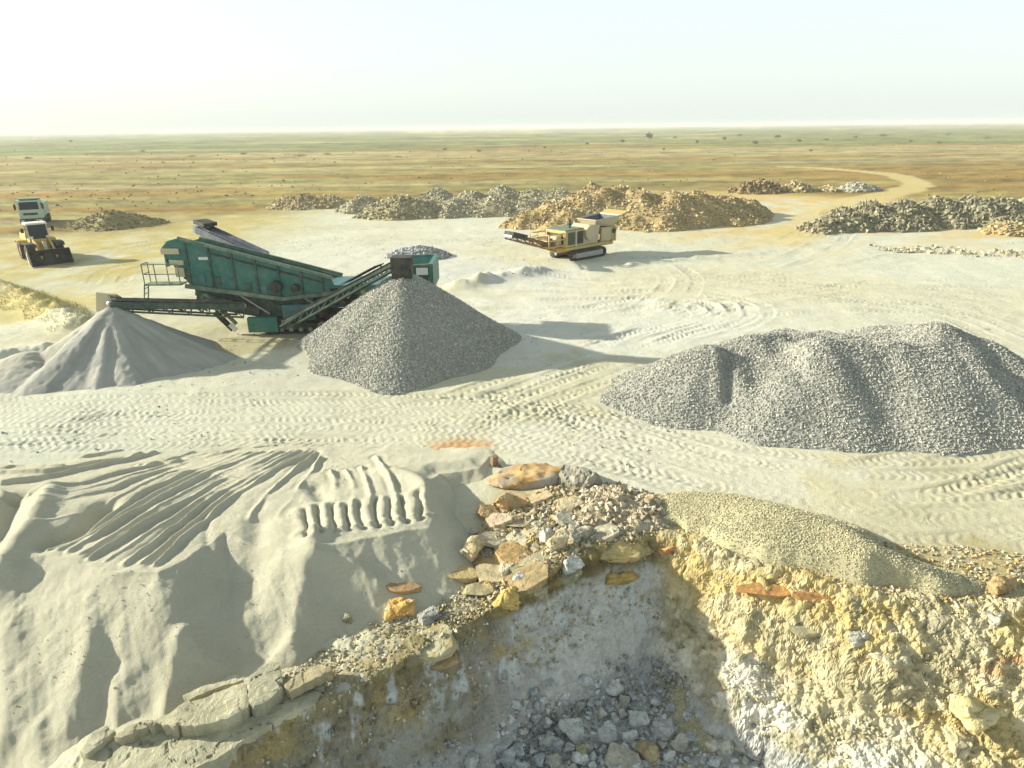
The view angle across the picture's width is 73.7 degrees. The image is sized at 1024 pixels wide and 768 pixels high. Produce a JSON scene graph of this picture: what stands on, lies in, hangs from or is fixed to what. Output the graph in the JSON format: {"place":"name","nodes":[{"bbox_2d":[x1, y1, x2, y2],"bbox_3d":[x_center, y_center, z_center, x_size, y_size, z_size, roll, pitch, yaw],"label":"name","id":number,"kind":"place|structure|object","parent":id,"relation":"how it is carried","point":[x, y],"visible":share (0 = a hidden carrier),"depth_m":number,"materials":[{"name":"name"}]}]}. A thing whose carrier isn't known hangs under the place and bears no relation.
{"place":"outdoors","nodes":[
{"label":"outdoors","id":0,"kind":"place"},
{"bbox_2d":[0,121,1023,767],"bbox_3d":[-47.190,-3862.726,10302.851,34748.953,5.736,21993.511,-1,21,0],"label":"ground","id":1,"kind":"structure","parent":0,"point":[636,307],"depth_m":30.07,"materials":[{"name":"sand"}]},
{"bbox_2d":[13,197,50,224],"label":"dump truck","id":2,"kind":"object","parent":1,"relation":"on","point":[31,209],"visible":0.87,"depth_m":85.19,"materials":[{"name":"white metal"}]},
{"bbox_2d":[14,219,74,267],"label":"wheel loader","id":3,"kind":"object","parent":1,"relation":"on","point":[38,246],"visible":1,"depth_m":61.48,"materials":[{"name":"yellow metal"}]},
{"bbox_2d":[0,279,93,330],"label":"dry grass","id":4,"kind":"structure","parent":1,"relation":"on","point":[52,297],"depth_m":44.91,"materials":[{"name":"plant"}]},
{"bbox_2d":[80,725,115,761],"bbox_3d":[-8.782,7.633,14.446,0.437,0.371,0.670,10,23,25],"label":"rock slab","id":5,"kind":"object","parent":1,"relation":"on","point":[98,740],"visible":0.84,"depth_m":14.35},
{"bbox_2d":[63,209,169,231],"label":"spoil heap","id":6,"kind":"object","parent":1,"relation":"on","point":[110,220],"visible":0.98,"depth_m":83.34,"materials":[{"name":"stone"}]},
{"bbox_2d":[0,307,236,395],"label":"fine sand pile","id":7,"kind":"object","parent":1,"relation":"on","point":[109,347],"visible":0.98,"depth_m":32.77,"materials":[{"name":"sand"}]},
{"bbox_2d":[114,720,153,744],"bbox_3d":[-8.056,7.470,14.612,0.756,0.340,0.313,-19,27,-40],"label":"rock slab","id":8,"kind":"object","parent":1,"relation":"on","point":[129,734],"visible":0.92,"depth_m":14.49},
{"bbox_2d":[148,682,250,736],"bbox_3d":[-6.768,7.348,14.911,2.046,0.550,0.971,-11,23,-26],"label":"rock slab","id":9,"kind":"object","parent":1,"relation":"on","point":[227,709],"visible":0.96,"depth_m":14.78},
{"bbox_2d":[82,683,326,767],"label":"rock slab","id":10,"kind":"object","parent":1,"relation":"on","point":[163,750],"visible":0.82,"depth_m":14.37,"materials":[{"name":"stone"}]},
{"bbox_2d":[183,678,243,701],"bbox_3d":[-6.810,7.003,15.600,1.278,0.250,0.294,-12,23,-27],"label":"rock slab","id":11,"kind":"object","parent":1,"relation":"on","point":[201,692],"visible":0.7,"depth_m":15.51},
{"bbox_2d":[0,440,506,767],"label":"sand heap","id":12,"kind":"object","parent":1,"relation":"on","point":[335,562],"visible":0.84,"depth_m":18.40,"materials":[{"name":"sand"}]},
{"bbox_2d":[2,457,401,712],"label":"sand clods","id":13,"kind":"object","parent":12,"relation":"on","point":[189,567],"visible":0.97,"depth_m":18.30,"materials":[{"name":"sand"}]},
{"bbox_2d":[385,581,420,594],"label":"rock","id":14,"kind":"object","parent":12,"relation":"on","point":[408,587],"visible":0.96,"depth_m":18.24,"materials":[{"name":"stone"}]},
{"bbox_2d":[248,662,284,717],"bbox_3d":[-5.610,7.020,15.632,0.761,0.537,1.280,-8,22,-18],"label":"rock slab","id":15,"kind":"object","parent":1,"relation":"on","point":[266,694],"visible":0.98,"depth_m":15.40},
{"bbox_2d":[96,219,438,333],"bbox_3d":[-12.652,-6.060,39.724,16.514,5.654,12.269,-1,21,0],"label":"screening machine","id":16,"kind":"object","parent":1,"relation":"on","point":[217,269],"visible":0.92,"depth_m":38.35,"materials":[{"name":"green metal"}]},
{"bbox_2d":[264,193,345,209],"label":"spoil heap","id":17,"kind":"object","parent":1,"relation":"on","point":[304,201],"visible":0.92,"depth_m":101.80,"materials":[{"name":"stone"}]},
{"bbox_2d":[284,662,332,699],"bbox_3d":[-4.712,6.855,15.798,1.080,0.311,0.418,-16,26,-35],"label":"rock slab","id":18,"kind":"object","parent":1,"relation":"on","point":[301,683],"visible":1,"depth_m":15.72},
{"bbox_2d":[352,194,437,220],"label":"rubble heap","id":19,"kind":"object","parent":1,"relation":"on","point":[397,207],"visible":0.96,"depth_m":88.96,"materials":[{"name":"stone"}]},
{"bbox_2d":[384,597,415,620],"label":"rock","id":20,"kind":"object","parent":1,"relation":"on","point":[401,607],"visible":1,"depth_m":17.84,"materials":[{"name":"stone"}]},
{"bbox_2d":[296,274,521,394],"bbox_3d":[-5.547,-3.798,35.941,11.964,4.463,11.964,19,28,41],"label":"gravel pile","id":21,"kind":"object","parent":1,"relation":"on","point":[391,336],"visible":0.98,"depth_m":33.24,"materials":[{"name":"gravel"}]},
{"bbox_2d":[384,245,451,259],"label":"gravel pile","id":22,"kind":"object","parent":1,"relation":"on","point":[420,250],"visible":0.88,"depth_m":62.00,"materials":[{"name":"gravel"}]},
{"bbox_2d":[417,605,439,625],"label":"rock","id":23,"kind":"object","parent":1,"relation":"on","point":[429,616],"visible":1,"depth_m":17.62,"materials":[{"name":"stone"}]},
{"bbox_2d":[418,623,458,665],"bbox_3d":[-1.974,6.549,17.063,1.386,0.373,0.950,-15,34,-16],"label":"rock","id":24,"kind":"object","parent":1,"relation":"on","point":[439,649],"visible":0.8,"depth_m":16.90,"materials":[{"name":"stone"}]},
{"bbox_2d":[430,653,458,670],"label":"rock","id":25,"kind":"object","parent":1,"relation":"on","point":[448,663],"visible":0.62,"depth_m":16.89,"materials":[{"name":"stone"}]},
{"bbox_2d":[334,185,571,218],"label":"rubble heap","id":26,"kind":"object","parent":1,"relation":"on","point":[501,201],"visible":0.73,"depth_m":93.32,"materials":[{"name":"stone"}]},
{"bbox_2d":[250,527,661,767],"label":"ledge rubble","id":27,"kind":"object","parent":1,"relation":"on","point":[386,642],"visible":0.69,"depth_m":17.29,"materials":[{"name":"stone"}]},
{"bbox_2d":[446,563,477,583],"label":"rock","id":28,"kind":"object","parent":27,"relation":"on","point":[465,573],"visible":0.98,"depth_m":18.84,"materials":[{"name":"stone"}]},
{"bbox_2d":[464,751,479,767],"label":"boulder","id":29,"kind":"object","parent":1,"relation":"on","point":[471,760],"visible":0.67,"depth_m":16.79,"materials":[{"name":"stone"}]},
{"bbox_2d":[460,535,486,564],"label":"rock","id":30,"kind":"object","parent":1,"relation":"on","point":[472,548],"visible":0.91,"depth_m":19.43,"materials":[{"name":"stone"}]},
{"bbox_2d":[462,582,496,594],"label":"rock","id":31,"kind":"object","parent":1,"relation":"on","point":[476,588],"visible":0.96,"depth_m":18.36,"materials":[{"name":"stone"}]},
{"bbox_2d":[472,550,497,565],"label":"rock","id":32,"kind":"object","parent":1,"relation":"on","point":[482,560],"visible":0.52,"depth_m":19.42,"materials":[{"name":"stone"}]},
{"bbox_2d":[475,504,498,520],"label":"rock","id":33,"kind":"object","parent":1,"relation":"on","point":[484,511],"visible":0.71,"depth_m":21.32,"materials":[{"name":"stone"}]},
{"bbox_2d":[479,531,505,547],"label":"rock","id":34,"kind":"object","parent":1,"relation":"on","point":[492,541],"visible":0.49,"depth_m":20.17,"materials":[{"name":"stone"}]},
{"bbox_2d":[506,527,541,545],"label":"rock","id":35,"kind":"object","parent":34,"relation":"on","point":[521,540],"visible":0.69,"depth_m":20.17,"materials":[{"name":"stone"}]},
{"bbox_2d":[485,513,512,528],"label":"rock","id":36,"kind":"object","parent":1,"relation":"on","point":[496,520],"visible":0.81,"depth_m":20.79,"materials":[{"name":"stone"}]},
{"bbox_2d":[493,492,513,510],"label":"rock","id":37,"kind":"object","parent":1,"relation":"on","point":[504,501],"visible":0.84,"depth_m":21.42,"materials":[{"name":"stone"}]},
{"bbox_2d":[1,235,1008,488],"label":"loose pebbles","id":38,"kind":"object","parent":1,"relation":"on","point":[485,379],"visible":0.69,"depth_m":33.12,"materials":[{"name":"stone"}]},
{"bbox_2d":[491,586,520,609],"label":"rock","id":39,"kind":"object","parent":1,"relation":"on","point":[508,599],"visible":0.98,"depth_m":17.89,"materials":[{"name":"stone"}]},
{"bbox_2d":[500,747,515,767],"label":"boulder","id":40,"kind":"object","parent":1,"relation":"on","point":[508,757],"visible":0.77,"depth_m":17.23,"materials":[{"name":"stone"}]},
{"bbox_2d":[512,741,524,760],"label":"boulder","id":41,"kind":"object","parent":40,"relation":"on","point":[518,746],"visible":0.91,"depth_m":17.29,"materials":[{"name":"stone"}]},
{"bbox_2d":[0,131,1019,210],"bbox_3d":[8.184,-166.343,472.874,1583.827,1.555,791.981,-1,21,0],"label":"dry scrub","id":42,"kind":"object","parent":1,"relation":"on","point":[101,209],"visible":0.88,"depth_m":157.58,"materials":[{"name":"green plant"}]},
{"bbox_2d":[510,494,528,510],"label":"rock","id":43,"kind":"object","parent":1,"relation":"on","point":[517,502],"visible":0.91,"depth_m":21.53,"materials":[{"name":"stone"}]},
{"bbox_2d":[487,462,561,489],"bbox_3d":[0.579,3.064,22.934,2.885,0.658,1.408,-6,21,-5],"label":"boulder","id":44,"kind":"object","parent":1,"relation":"on","point":[533,475],"visible":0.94,"depth_m":22.46,"materials":[{"name":"stone"}]},
{"bbox_2d":[516,488,553,505],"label":"rock","id":45,"kind":"object","parent":1,"relation":"on","point":[538,498],"visible":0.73,"depth_m":21.79,"materials":[{"name":"stone"}]},
{"bbox_2d":[534,753,545,767],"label":"boulder","id":46,"kind":"object","parent":1,"relation":"on","point":[539,758],"visible":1,"depth_m":17.20,"materials":[{"name":"stone"}]},
{"bbox_2d":[532,583,548,605],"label":"rock","id":47,"kind":"object","parent":1,"relation":"on","point":[542,594],"visible":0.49,"depth_m":18.42,"materials":[{"name":"stone"}]},
{"bbox_2d":[539,526,554,543],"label":"rock","id":48,"kind":"object","parent":1,"relation":"on","point":[545,534],"visible":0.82,"depth_m":19.95,"materials":[{"name":"stone"}]},
{"bbox_2d":[542,730,555,750],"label":"boulder","id":49,"kind":"object","parent":1,"relation":"on","point":[548,738],"visible":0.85,"depth_m":17.60,"materials":[{"name":"stone"}]},
{"bbox_2d":[467,480,638,606],"bbox_3d":[1.197,4.336,20.566,6.242,0.938,3.571,-11,23,-26],"label":"rim rubble","id":50,"kind":"object","parent":1,"relation":"on","point":[530,517],"visible":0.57,"depth_m":20.39,"materials":[{"name":"stone"}]},
{"bbox_2d":[475,561,504,582],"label":"rock","id":51,"kind":"object","parent":50,"relation":"on","point":[488,572],"visible":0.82,"depth_m":18.87,"materials":[{"name":"stone"}]},
{"bbox_2d":[491,543,530,564],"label":"rock","id":52,"kind":"object","parent":50,"relation":"on","point":[508,553],"visible":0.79,"depth_m":19.39,"materials":[{"name":"stone"}]},
{"bbox_2d":[503,560,547,594],"bbox_3d":[0.386,5.274,18.559,1.301,0.237,1.150,-4,30,22],"label":"rock","id":53,"kind":"object","parent":50,"relation":"on","point":[535,577],"visible":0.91,"depth_m":18.39,"materials":[{"name":"stone"}]},
{"bbox_2d":[519,551,559,565],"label":"rock","id":54,"kind":"object","parent":50,"relation":"on","point":[528,559],"visible":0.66,"depth_m":19.20,"materials":[{"name":"stone"}]},
{"bbox_2d":[550,737,563,753],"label":"boulder","id":55,"kind":"object","parent":1,"relation":"on","point":[557,744],"visible":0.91,"depth_m":17.49,"materials":[{"name":"stone"}]},
{"bbox_2d":[553,510,575,526],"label":"rock","id":56,"kind":"object","parent":1,"relation":"on","point":[562,518],"visible":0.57,"depth_m":20.45,"materials":[{"name":"stone"}]},
{"bbox_2d":[504,209,627,260],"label":"jaw crusher","id":57,"kind":"object","parent":1,"relation":"on","point":[582,240],"visible":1,"depth_m":59.78,"materials":[{"name":"metal"}]},
{"bbox_2d":[558,717,584,743],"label":"boulder","id":58,"kind":"object","parent":1,"relation":"on","point":[573,729],"visible":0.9,"depth_m":17.75,"materials":[{"name":"stone"}]},
{"bbox_2d":[560,569,582,584],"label":"rock","id":59,"kind":"object","parent":1,"relation":"on","point":[571,578],"visible":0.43,"depth_m":18.84,"materials":[{"name":"stone"}]},
{"bbox_2d":[562,554,583,574],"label":"rock","id":60,"kind":"object","parent":59,"relation":"on","point":[572,564],"visible":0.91,"depth_m":18.93,"materials":[{"name":"stone"}]},
{"bbox_2d":[558,464,601,491],"bbox_3d":[2.249,3.135,22.504,1.440,0.901,1.260,-9,22,-21],"label":"boulder","id":61,"kind":"object","parent":1,"relation":"on","point":[572,477],"visible":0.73,"depth_m":22.13,"materials":[{"name":"stone"}]},
{"bbox_2d":[571,751,588,764],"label":"boulder","id":62,"kind":"object","parent":1,"relation":"on","point":[578,757],"visible":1,"depth_m":17.05,"materials":[{"name":"stone"}]},
{"bbox_2d":[569,523,593,542],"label":"rock","id":63,"kind":"object","parent":1,"relation":"on","point":[577,532],"visible":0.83,"depth_m":19.73,"materials":[{"name":"stone"}]},
{"bbox_2d":[590,520,619,541],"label":"rock","id":64,"kind":"object","parent":1,"relation":"on","point":[602,528],"visible":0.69,"depth_m":19.91,"materials":[{"name":"stone"}]},
{"bbox_2d":[597,726,616,746],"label":"boulder","id":65,"kind":"object","parent":1,"relation":"on","point":[606,735],"visible":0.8,"depth_m":17.69,"materials":[{"name":"stone"}]},
{"bbox_2d":[415,649,809,767],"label":"pit rubble","id":66,"kind":"object","parent":1,"relation":"on","point":[615,703],"visible":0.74,"depth_m":18.11,"materials":[{"name":"stone"}]},
{"bbox_2d":[547,753,565,767],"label":"boulder","id":67,"kind":"object","parent":66,"relation":"on","point":[555,760],"visible":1,"depth_m":17.04,"materials":[{"name":"stone"}]},
{"bbox_2d":[579,674,593,686],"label":"boulder","id":68,"kind":"object","parent":66,"relation":"on","point":[585,680],"visible":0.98,"depth_m":18.64,"materials":[{"name":"stone"}]},
{"bbox_2d":[605,679,623,695],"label":"boulder","id":69,"kind":"object","parent":66,"relation":"on","point":[614,687],"visible":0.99,"depth_m":18.91,"materials":[{"name":"stone"}]},
{"bbox_2d":[708,755,722,767],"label":"boulder","id":70,"kind":"object","parent":66,"relation":"on","point":[715,761],"visible":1,"depth_m":17.05,"materials":[{"name":"stone"}]},
{"bbox_2d":[569,484,669,532],"bbox_3d":[2.573,5.766,20.879,4.364,4.850,4.200,-1,21,0],"label":"rubble heap","id":71,"kind":"object","parent":1,"relation":"on","point":[640,510],"visible":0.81,"depth_m":20.53,"materials":[{"name":"stone"}]},
{"bbox_2d":[546,527,568,550],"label":"rock","id":72,"kind":"object","parent":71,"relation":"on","point":[558,541],"visible":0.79,"depth_m":19.29,"materials":[{"name":"stone"}]},
{"bbox_2d":[556,496,583,511],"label":"rock","id":73,"kind":"object","parent":71,"relation":"on","point":[570,503],"visible":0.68,"depth_m":21.03,"materials":[{"name":"stone"}]},
{"bbox_2d":[605,569,636,585],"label":"rock","id":74,"kind":"object","parent":1,"relation":"on","point":[621,578],"visible":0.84,"depth_m":19.54,"materials":[{"name":"stone"}]},
{"bbox_2d":[604,742,642,767],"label":"boulder","id":75,"kind":"object","parent":1,"relation":"on","point":[619,754],"visible":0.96,"depth_m":17.05,"materials":[{"name":"stone"}]},
{"bbox_2d":[618,694,629,709],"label":"boulder","id":76,"kind":"object","parent":1,"relation":"on","point":[624,701],"visible":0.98,"depth_m":18.61,"materials":[{"name":"stone"}]},
{"bbox_2d":[599,535,655,562],"bbox_3d":[3.074,4.762,19.851,2.211,0.591,0.988,1,26,-4],"label":"rock","id":77,"kind":"object","parent":1,"relation":"on","point":[618,552],"visible":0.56,"depth_m":19.56,"materials":[{"name":"stone"}]},
{"bbox_2d":[622,730,637,743],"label":"boulder","id":78,"kind":"object","parent":1,"relation":"on","point":[631,736],"visible":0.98,"depth_m":17.68,"materials":[{"name":"stone"}]},
{"bbox_2d":[498,181,774,232],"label":"rubble heap","id":79,"kind":"object","parent":1,"relation":"on","point":[665,211],"visible":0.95,"depth_m":79.42,"materials":[{"name":"stone"}]},
{"bbox_2d":[628,710,649,729],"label":"boulder","id":80,"kind":"object","parent":1,"relation":"on","point":[638,717],"visible":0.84,"depth_m":18.11,"materials":[{"name":"stone"}]},
{"bbox_2d":[635,739,659,765],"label":"boulder","id":81,"kind":"object","parent":1,"relation":"on","point":[647,750],"visible":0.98,"depth_m":17.20,"materials":[{"name":"stone"}]},
{"bbox_2d":[650,718,677,740],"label":"boulder","id":82,"kind":"object","parent":1,"relation":"on","point":[663,729],"visible":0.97,"depth_m":17.87,"materials":[{"name":"stone"}]},
{"bbox_2d":[658,546,676,556],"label":"rock","id":83,"kind":"object","parent":1,"relation":"on","point":[663,552],"visible":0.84,"depth_m":19.67,"materials":[{"name":"stone"}]},
{"bbox_2d":[670,732,687,752],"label":"boulder","id":84,"kind":"object","parent":1,"relation":"on","point":[679,743],"visible":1,"depth_m":17.46,"materials":[{"name":"stone"}]},
{"bbox_2d":[705,739,733,756],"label":"boulder","id":85,"kind":"object","parent":1,"relation":"on","point":[724,748],"visible":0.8,"depth_m":17.33,"materials":[{"name":"stone"}]},
{"bbox_2d":[726,178,789,194],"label":"spoil heap","id":86,"kind":"object","parent":1,"relation":"on","point":[759,186],"visible":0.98,"depth_m":115.58,"materials":[{"name":"stone"}]},
{"bbox_2d":[737,582,790,598],"bbox_3d":[6.654,5.459,18.048,1.417,0.249,0.414,6,41,7],"label":"rock slab","id":87,"kind":"object","parent":1,"relation":"on","point":[774,591],"visible":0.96,"depth_m":17.95,"materials":[{"name":"stone"}]},
{"bbox_2d":[527,508,1023,604],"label":"rim rubble","id":88,"kind":"object","parent":1,"relation":"on","point":[963,570],"visible":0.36,"depth_m":18.55,"materials":[{"name":"stone"}]},
{"bbox_2d":[783,180,817,192],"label":"spoil heap","id":89,"kind":"object","parent":1,"relation":"on","point":[797,186],"visible":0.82,"depth_m":116.37,"materials":[{"name":"stone"}]},
{"bbox_2d":[787,622,818,636],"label":"rock","id":90,"kind":"object","parent":1,"relation":"on","point":[799,630],"visible":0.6,"depth_m":17.42,"materials":[{"name":"stone"}]},
{"bbox_2d":[598,321,1023,457],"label":"gravel stockpile","id":91,"kind":"object","parent":1,"relation":"on","point":[943,389],"visible":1,"depth_m":26.58,"materials":[{"name":"gravel"}]},
{"bbox_2d":[791,591,835,603],"bbox_3d":[8.010,5.553,17.615,1.515,0.183,0.264,8,42,9],"label":"rock slab","id":92,"kind":"object","parent":1,"relation":"on","point":[805,596],"visible":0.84,"depth_m":17.64,"materials":[{"name":"stone"}]},
{"bbox_2d":[654,490,986,753],"bbox_3d":[7.675,6.088,20.021,11.800,5.420,7.177,-1,21,0],"label":"chippings heap","id":93,"kind":"object","parent":1,"relation":"on","point":[769,532],"visible":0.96,"depth_m":18.42,"materials":[{"name":"gravel"}]},
{"bbox_2d":[817,184,840,192],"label":"spoil heap","id":94,"kind":"object","parent":1,"relation":"on","point":[828,188],"visible":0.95,"depth_m":116.66,"materials":[{"name":"stone"}]},
{"bbox_2d":[652,525,1023,767],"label":"slope rubble","id":95,"kind":"object","parent":1,"relation":"on","point":[911,677],"visible":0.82,"depth_m":17.20,"materials":[{"name":"stone"}]},
{"bbox_2d":[845,629,869,648],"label":"rock","id":96,"kind":"object","parent":1,"relation":"on","point":[857,637],"visible":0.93,"depth_m":16.88,"materials":[{"name":"stone"}]},
{"bbox_2d":[837,181,882,191],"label":"rubble heap","id":97,"kind":"object","parent":1,"relation":"on","point":[854,186],"visible":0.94,"depth_m":116.57,"materials":[{"name":"stone"}]},
{"bbox_2d":[867,651,915,667],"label":"rock","id":98,"kind":"object","parent":1,"relation":"on","point":[904,661],"visible":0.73,"depth_m":16.50,"materials":[{"name":"stone"}]},
{"bbox_2d":[794,194,1023,234],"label":"rubble heap","id":99,"kind":"object","parent":1,"relation":"on","point":[937,213],"visible":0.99,"depth_m":74.96,"materials":[{"name":"stone"}]},
{"bbox_2d":[924,608,950,634],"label":"rock","id":100,"kind":"object","parent":1,"relation":"on","point":[936,620],"visible":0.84,"depth_m":16.88,"materials":[{"name":"stone"}]},
{"bbox_2d":[868,244,1023,257],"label":"rock debris","id":101,"kind":"object","parent":1,"relation":"on","point":[958,250],"visible":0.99,"depth_m":61.62,"materials":[{"name":"stone"}]},
{"bbox_2d":[942,724,974,759],"bbox_3d":[10.370,8.344,15.973,0.732,0.511,0.913,15,26,36],"label":"boulder","id":102,"kind":"object","parent":1,"relation":"on","point":[959,746],"visible":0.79,"depth_m":15.76,"materials":[{"name":"stone"}]},
{"bbox_2d":[949,694,1010,734],"bbox_3d":[11.057,7.605,16.109,1.411,0.762,0.865,-9,22,-21],"label":"boulder","id":103,"kind":"object","parent":1,"relation":"on","point":[974,715],"visible":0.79,"depth_m":15.79,"materials":[{"name":"stone"}]},
{"bbox_2d":[983,610,1006,626],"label":"rock","id":104,"kind":"object","parent":1,"relation":"on","point":[994,620],"visible":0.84,"depth_m":16.74,"materials":[{"name":"stone"}]},
{"bbox_2d":[977,220,1023,236],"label":"spoil heap","id":105,"kind":"object","parent":1,"relation":"on","point":[1007,228],"visible":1,"depth_m":70.06,"materials":[{"name":"stone"}]},
{"bbox_2d":[987,576,1017,595],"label":"rock","id":106,"kind":"object","parent":1,"relation":"on","point":[998,585],"visible":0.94,"depth_m":17.42,"materials":[{"name":"stone"}]},
{"bbox_2d":[0,0,1023,133],"label":"sky","id":107,"kind":"structure","parent":0,"point":[67,66],"materials":[{"name":"white"}]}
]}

